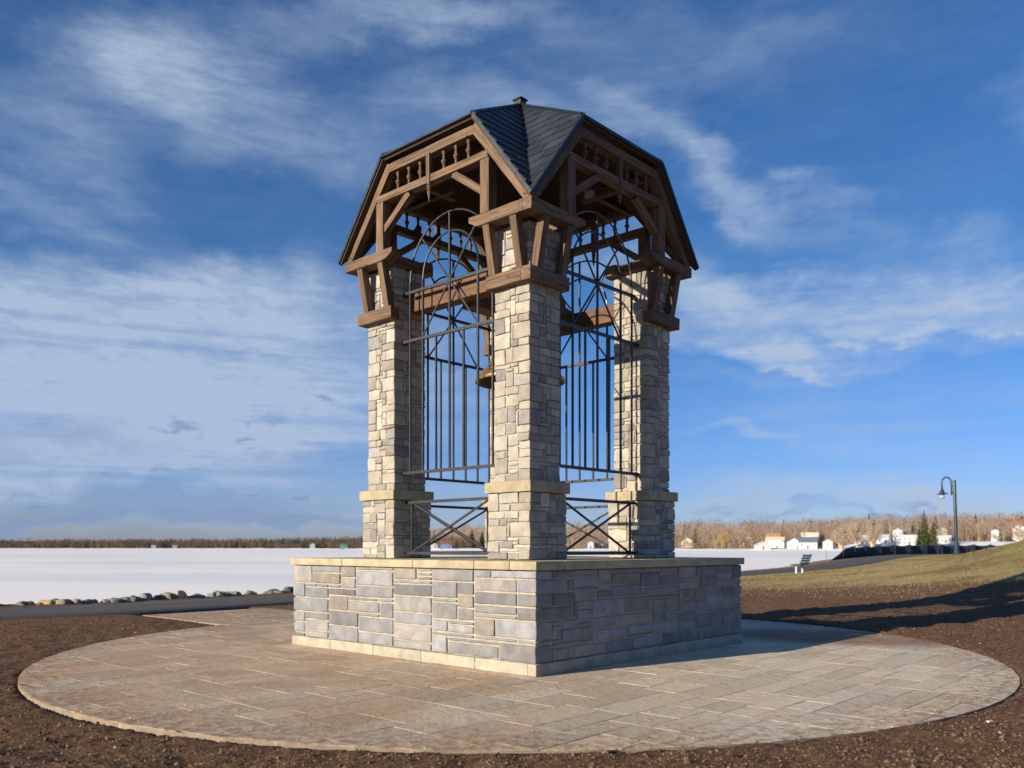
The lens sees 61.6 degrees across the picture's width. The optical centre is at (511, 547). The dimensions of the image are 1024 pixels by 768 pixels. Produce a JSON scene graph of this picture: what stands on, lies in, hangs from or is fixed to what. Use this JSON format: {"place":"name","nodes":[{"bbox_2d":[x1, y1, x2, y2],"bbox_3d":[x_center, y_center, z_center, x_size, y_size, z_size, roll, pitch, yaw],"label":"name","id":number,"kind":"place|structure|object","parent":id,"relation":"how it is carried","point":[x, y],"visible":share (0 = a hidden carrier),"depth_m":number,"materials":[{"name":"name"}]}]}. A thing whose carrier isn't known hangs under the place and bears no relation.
{"place":"outdoors","nodes":[
{"label":"outdoors","id":0,"kind":"place"},
{"bbox_2d":[0,549,841,603],"bbox_3d":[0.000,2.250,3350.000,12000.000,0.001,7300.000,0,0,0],"label":"lake ice","id":1,"kind":"structure","parent":0,"point":[35,575],"depth_m":91.60,"materials":[{"name":"white ice"}]},
{"bbox_2d":[0,554,937,619],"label":"asphalt path","id":2,"kind":"structure","parent":0,"point":[182,606],"depth_m":21.79,"materials":[{"name":"grey asphalt"}]},
{"bbox_2d":[0,530,1017,550],"bbox_3d":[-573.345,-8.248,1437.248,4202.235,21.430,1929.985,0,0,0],"label":"shore terrain","id":3,"kind":"structure","parent":0,"point":[890,543],"depth_m":646.07,"materials":[{"name":"brown soil"}]},
{"bbox_2d":[0,535,363,547],"bbox_3d":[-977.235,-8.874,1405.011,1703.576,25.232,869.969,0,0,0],"label":"distant treeline","id":4,"kind":"object","parent":3,"relation":"on","point":[91,542],"visible":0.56,"depth_m":1445.68,"materials":[{"name":"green plant"}]},
{"bbox_2d":[0,534,478,548],"bbox_3d":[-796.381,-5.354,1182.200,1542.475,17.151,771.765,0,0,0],"label":"distant treeline","id":5,"kind":"object","parent":3,"relation":"on","point":[207,545],"visible":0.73,"depth_m":1357.58,"materials":[{"name":"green plant"}]},
{"bbox_2d":[340,544,347,548],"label":"boathouse","id":6,"kind":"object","parent":3,"relation":"on","point":[342,546],"visible":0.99,"depth_m":1090.62,"materials":[{"name":"teal"}]},
{"bbox_2d":[430,543,437,549],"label":"cottage","id":7,"kind":"structure","parent":3,"relation":"on","point":[433,546],"depth_m":838.59,"materials":[{"name":"white"}]},
{"bbox_2d":[440,541,452,548],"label":"garage","id":8,"kind":"structure","parent":3,"relation":"on","point":[446,545],"depth_m":810.10,"materials":[{"name":"blue"}]},
{"bbox_2d":[466,530,476,547],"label":"evergreen tree","id":9,"kind":"object","parent":3,"relation":"on","point":[472,538],"visible":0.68,"depth_m":806.17,"materials":[{"name":"green plant"}]},
{"bbox_2d":[479,532,484,546],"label":"evergreen tree","id":10,"kind":"object","parent":3,"relation":"on","point":[482,540],"visible":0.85,"depth_m":792.67,"materials":[{"name":"green plant"}]},
{"bbox_2d":[587,541,593,548],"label":"house","id":11,"kind":"structure","parent":3,"relation":"on","point":[590,544],"depth_m":700.35,"materials":[{"name":"white"}]},
{"bbox_2d":[595,541,602,547],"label":"house","id":12,"kind":"structure","parent":3,"relation":"on","point":[599,544],"depth_m":706.05,"materials":[{"name":"grey wood"}]},
{"bbox_2d":[476,538,790,547],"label":"shore bushes","id":13,"kind":"object","parent":3,"relation":"on","point":[679,544],"visible":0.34,"depth_m":658.76,"materials":[{"name":"brown plant"}]},
{"bbox_2d":[681,537,691,547],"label":"house","id":14,"kind":"structure","parent":3,"relation":"on","point":[689,541],"depth_m":688.02,"materials":[{"name":"beige wood"}]},
{"bbox_2d":[717,531,726,547],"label":"golden bare tree","id":15,"kind":"object","parent":3,"relation":"on","point":[722,536],"visible":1,"depth_m":640.40,"materials":[{"name":"brown plant"}]},
{"bbox_2d":[429,511,1023,546],"bbox_3d":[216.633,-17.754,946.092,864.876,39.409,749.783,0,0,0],"label":"distant woods","id":16,"kind":"object","parent":3,"relation":"on","point":[785,531],"visible":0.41,"depth_m":771.56,"materials":[{"name":"brown plant"}]},
{"bbox_2d":[743,539,756,546],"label":"cabin","id":17,"kind":"object","parent":3,"relation":"on","point":[747,545],"visible":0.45,"depth_m":654.25,"materials":[{"name":"brown wood"}]},
{"bbox_2d":[754,541,770,550],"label":"boathouse","id":18,"kind":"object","parent":3,"relation":"on","point":[762,545],"visible":1,"depth_m":604.14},
{"bbox_2d":[766,533,779,536],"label":"house","id":19,"kind":"structure","parent":3,"relation":"on","point":[773,534],"depth_m":664.20,"materials":[{"name":"beige wood"}]},
{"bbox_2d":[765,536,785,547],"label":"house","id":20,"kind":"structure","parent":3,"relation":"on","point":[776,542],"depth_m":625.70,"materials":[{"name":"white wood"}]},
{"bbox_2d":[787,538,797,548],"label":"house","id":21,"kind":"structure","parent":3,"relation":"on","point":[792,543],"depth_m":607.60,"materials":[{"name":"white wood"}]},
{"bbox_2d":[798,537,818,548],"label":"house","id":22,"kind":"structure","parent":3,"relation":"on","point":[808,542],"depth_m":600.71,"materials":[{"name":"white wood"}]},
{"bbox_2d":[801,532,818,536],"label":"house","id":23,"kind":"structure","parent":3,"relation":"on","point":[811,534],"depth_m":640.83,"materials":[{"name":"white wood"}]},
{"bbox_2d":[823,539,832,548],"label":"shed","id":24,"kind":"structure","parent":3,"relation":"on","point":[827,543],"depth_m":585.68,"materials":[{"name":"white wood"}]},
{"bbox_2d":[830,524,848,548],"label":"multi stem tree","id":25,"kind":"object","parent":3,"relation":"on","point":[840,537],"visible":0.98,"depth_m":580.72,"materials":[{"name":"brown plant"}]},
{"bbox_2d":[845,521,866,546],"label":"multi stem tree","id":26,"kind":"object","parent":3,"relation":"on","point":[854,532],"visible":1,"depth_m":573.82,"materials":[{"name":"brown plant"}]},
{"bbox_2d":[857,535,868,544],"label":"house","id":27,"kind":"structure","parent":3,"relation":"on","point":[863,542],"depth_m":599.29,"materials":[{"name":"white wood"}]},
{"bbox_2d":[863,524,882,546],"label":"multi stem tree","id":28,"kind":"object","parent":3,"relation":"on","point":[871,534],"visible":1,"depth_m":568.98,"materials":[{"name":"brown plant"}]},
{"bbox_2d":[876,534,888,543],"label":"cottage","id":29,"kind":"structure","parent":3,"relation":"on","point":[885,537],"depth_m":597.08,"materials":[{"name":"white wood"}]},
{"bbox_2d":[889,520,896,539],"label":"bare tree","id":30,"kind":"object","parent":3,"relation":"on","point":[891,525],"visible":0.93,"depth_m":615.05,"materials":[{"name":"beige plant"}]},
{"bbox_2d":[893,528,902,534],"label":"house","id":31,"kind":"structure","parent":3,"relation":"on","point":[897,531],"depth_m":605.74,"materials":[{"name":"white"}]},
{"bbox_2d":[893,535,921,545],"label":"house","id":32,"kind":"structure","parent":3,"relation":"on","point":[901,540],"depth_m":576.61,"materials":[{"name":"white wood"}]},
{"bbox_2d":[915,529,920,545],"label":"spruce tree","id":33,"kind":"object","parent":3,"relation":"on","point":[918,538],"visible":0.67,"depth_m":554.36,"materials":[{"name":"green plant"}]},
{"bbox_2d":[819,531,1023,546],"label":"shore bushes","id":34,"kind":"object","parent":3,"relation":"on","point":[959,538],"visible":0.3,"depth_m":602.98,"materials":[{"name":"brown plant"}]},
{"bbox_2d":[915,510,931,545],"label":"spruce tree","id":35,"kind":"object","parent":3,"relation":"on","point":[925,540],"visible":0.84,"depth_m":551.88,"materials":[{"name":"green plant"}]},
{"bbox_2d":[928,521,940,544],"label":"spruce tree","id":36,"kind":"object","parent":3,"relation":"on","point":[934,541],"visible":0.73,"depth_m":550.23,"materials":[{"name":"green plant"}]},
{"bbox_2d":[937,535,951,543],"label":"house","id":37,"kind":"structure","parent":3,"relation":"on","point":[945,539],"depth_m":575.36,"materials":[{"name":"white wood"}]},
{"bbox_2d":[964,526,977,540],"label":"bare tree","id":38,"kind":"object","parent":3,"relation":"on","point":[971,528],"visible":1,"depth_m":592.40,"materials":[{"name":"brown plant"}]},
{"bbox_2d":[973,521,981,540],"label":"bare tree","id":39,"kind":"object","parent":3,"relation":"on","point":[978,529],"visible":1,"depth_m":591.03,"materials":[{"name":"brown plant"}]},
{"bbox_2d":[990,529,999,541],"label":"house","id":40,"kind":"structure","parent":3,"relation":"on","point":[996,532],"depth_m":579.76,"materials":[{"name":"white wood"}]},
{"bbox_2d":[1005,518,1023,535],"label":"bare tree","id":41,"kind":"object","parent":3,"relation":"on","point":[1020,519],"depth_m":664.35,"materials":[{"name":"brown plant"}]},
{"bbox_2d":[1012,519,1022,540],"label":"bare tree","id":42,"kind":"object","parent":3,"relation":"on","point":[1017,529],"visible":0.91,"depth_m":590.82,"materials":[{"name":"beige plant"}]},
{"bbox_2d":[1012,525,1023,540],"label":"house","id":43,"kind":"structure","parent":3,"relation":"on","point":[1016,537],"depth_m":593.54,"materials":[{"name":"white wood"}]},
{"bbox_2d":[0,540,1023,767],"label":"ground","id":44,"kind":"structure","parent":0,"point":[774,612],"depth_m":10.29,"materials":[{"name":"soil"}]},
{"bbox_2d":[17,600,36,605],"bbox_3d":[-12.801,1.546,22.596,0.377,0.306,0.497,0,0,35],"label":"shore rock","id":45,"kind":"object","parent":44,"relation":"on","point":[30,602],"visible":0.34,"depth_m":22.52,"materials":[{"name":"stone"}]},
{"bbox_2d":[36,599,54,604],"bbox_3d":[-12.417,1.536,22.871,0.478,0.316,0.321,0,0,0],"label":"shore rock","id":46,"kind":"object","parent":44,"relation":"on","point":[47,601],"visible":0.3,"depth_m":22.78,"materials":[{"name":"beige stone"}]},
{"bbox_2d":[55,599,67,603],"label":"shore rock","id":47,"kind":"object","parent":44,"relation":"on","point":[61,601],"visible":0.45,"depth_m":22.84,"materials":[{"name":"beige stone"}]},
{"bbox_2d":[71,599,81,603],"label":"shore rock","id":48,"kind":"object","parent":44,"relation":"on","point":[76,601],"visible":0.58,"depth_m":23.09,"materials":[{"name":"beige stone"}]},
{"bbox_2d":[81,598,93,603],"bbox_3d":[-11.626,1.534,23.428,0.291,0.293,0.388,0,0,44],"label":"shore rock","id":49,"kind":"object","parent":44,"relation":"on","point":[87,601],"visible":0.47,"depth_m":23.38,"materials":[{"name":"grey stone"}]},
{"bbox_2d":[110,597,122,602],"bbox_3d":[-11.034,1.542,23.904,0.327,0.306,0.393,0,0,-33],"label":"shore rock","id":50,"kind":"object","parent":44,"relation":"on","point":[115,600],"visible":0.47,"depth_m":23.77,"materials":[{"name":"green stone"}]},
{"bbox_2d":[129,595,141,601],"bbox_3d":[-10.735,1.506,24.356,0.357,0.302,0.366,0,0,29],"label":"shore rock","id":51,"kind":"object","parent":44,"relation":"on","point":[133,598],"visible":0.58,"depth_m":24.24,"materials":[{"name":"green stone"}]},
{"bbox_2d":[140,593,152,600],"bbox_3d":[-10.601,1.523,24.863,0.404,0.411,0.449,0,0,0],"label":"shore rock","id":52,"kind":"object","parent":44,"relation":"on","point":[149,596],"visible":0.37,"depth_m":24.72,"materials":[{"name":"grey stone"}]},
{"bbox_2d":[154,594,161,599],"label":"shore rock","id":53,"kind":"object","parent":44,"relation":"on","point":[158,596],"visible":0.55,"depth_m":25.08,"materials":[{"name":"green stone"}]},
{"bbox_2d":[160,592,173,595],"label":"shore rock","id":54,"kind":"object","parent":44,"relation":"on","point":[166,593],"visible":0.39,"depth_m":25.34,"materials":[{"name":"grey stone"}]},
{"bbox_2d":[166,595,178,599],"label":"shore rock","id":55,"kind":"object","parent":44,"relation":"on","point":[168,597],"visible":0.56,"depth_m":25.21,"materials":[{"name":"green stone"}]},
{"bbox_2d":[171,590,188,598],"bbox_3d":[-9.991,1.512,25.697,0.592,0.477,0.587,0,0,0],"label":"shore rock","id":56,"kind":"object","parent":44,"relation":"on","point":[182,594],"visible":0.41,"depth_m":25.53,"materials":[{"name":"beige stone"}]},
{"bbox_2d":[190,593,202,597],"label":"shore rock","id":57,"kind":"object","parent":44,"relation":"on","point":[198,595],"visible":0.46,"depth_m":26.00,"materials":[{"name":"grey stone"}]},
{"bbox_2d":[207,591,223,596],"bbox_3d":[-9.208,1.513,26.771,0.401,0.294,0.523,0,0,45],"label":"shore rock","id":58,"kind":"object","parent":44,"relation":"on","point":[211,594],"visible":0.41,"depth_m":26.57,"materials":[{"name":"stone"}]},
{"bbox_2d":[214,590,226,595],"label":"shore rock","id":59,"kind":"object","parent":44,"relation":"on","point":[218,592],"visible":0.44,"depth_m":26.61,"materials":[{"name":"grey stone"}]},
{"bbox_2d":[229,591,241,595],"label":"shore rock","id":60,"kind":"object","parent":44,"relation":"on","point":[234,593],"visible":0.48,"depth_m":26.98,"materials":[{"name":"grey stone"}]},
{"bbox_2d":[789,553,811,573],"bbox_3d":[14.676,0.814,43.571,0.708,1.020,1.800,0,0,32],"label":"park bench","id":61,"kind":"object","parent":44,"relation":"on","point":[802,563],"visible":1,"depth_m":43.21,"materials":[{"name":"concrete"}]},
{"bbox_2d":[740,540,1023,601],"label":"lawn grass","id":62,"kind":"structure","parent":44,"relation":"on","point":[878,572],"depth_m":31.34,"materials":[{"name":"green plant"}]},
{"bbox_2d":[825,543,995,560],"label":"silt fence","id":63,"kind":"object","parent":44,"relation":"on","point":[864,551],"visible":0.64,"depth_m":73.66,"materials":[{"name":"black fabric"}]},
{"bbox_2d":[936,477,960,555],"bbox_3d":[30.532,-2.146,60.000,1.548,5.618,0.741,-2,0,0],"label":"street lamp","id":64,"kind":"object","parent":44,"relation":"on","point":[942,493],"visible":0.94,"depth_m":59.91,"materials":[{"name":"metal"}]},
{"bbox_2d":[0,0,1023,542],"label":"sky","id":65,"kind":"structure","parent":0,"point":[184,352],"materials":[{"name":"blue"}]},
{"bbox_2d":[18,608,1019,753],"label":"paving","id":66,"kind":"structure","parent":0,"point":[551,713],"depth_m":8.99,"materials":[{"name":"stone"}]},
{"bbox_2d":[290,96,743,676],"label":"bell tower","id":67,"kind":"structure","parent":66,"relation":"on","point":[518,192],"depth_m":12.28,"materials":[{"name":"stone"}]},
{"bbox_2d":[474,346,565,389],"bbox_3d":[0.125,-3.050,13.433,1.430,1.000,1.430,0,0,43],"label":"bell","id":68,"kind":"object","parent":67,"relation":"hanging from","point":[485,378],"visible":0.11,"depth_m":13.31,"materials":[{"name":"brown metal"}]},
{"bbox_2d":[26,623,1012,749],"bbox_3d":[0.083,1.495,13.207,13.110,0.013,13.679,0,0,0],"label":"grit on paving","id":69,"kind":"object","parent":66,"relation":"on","point":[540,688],"visible":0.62,"depth_m":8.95,"materials":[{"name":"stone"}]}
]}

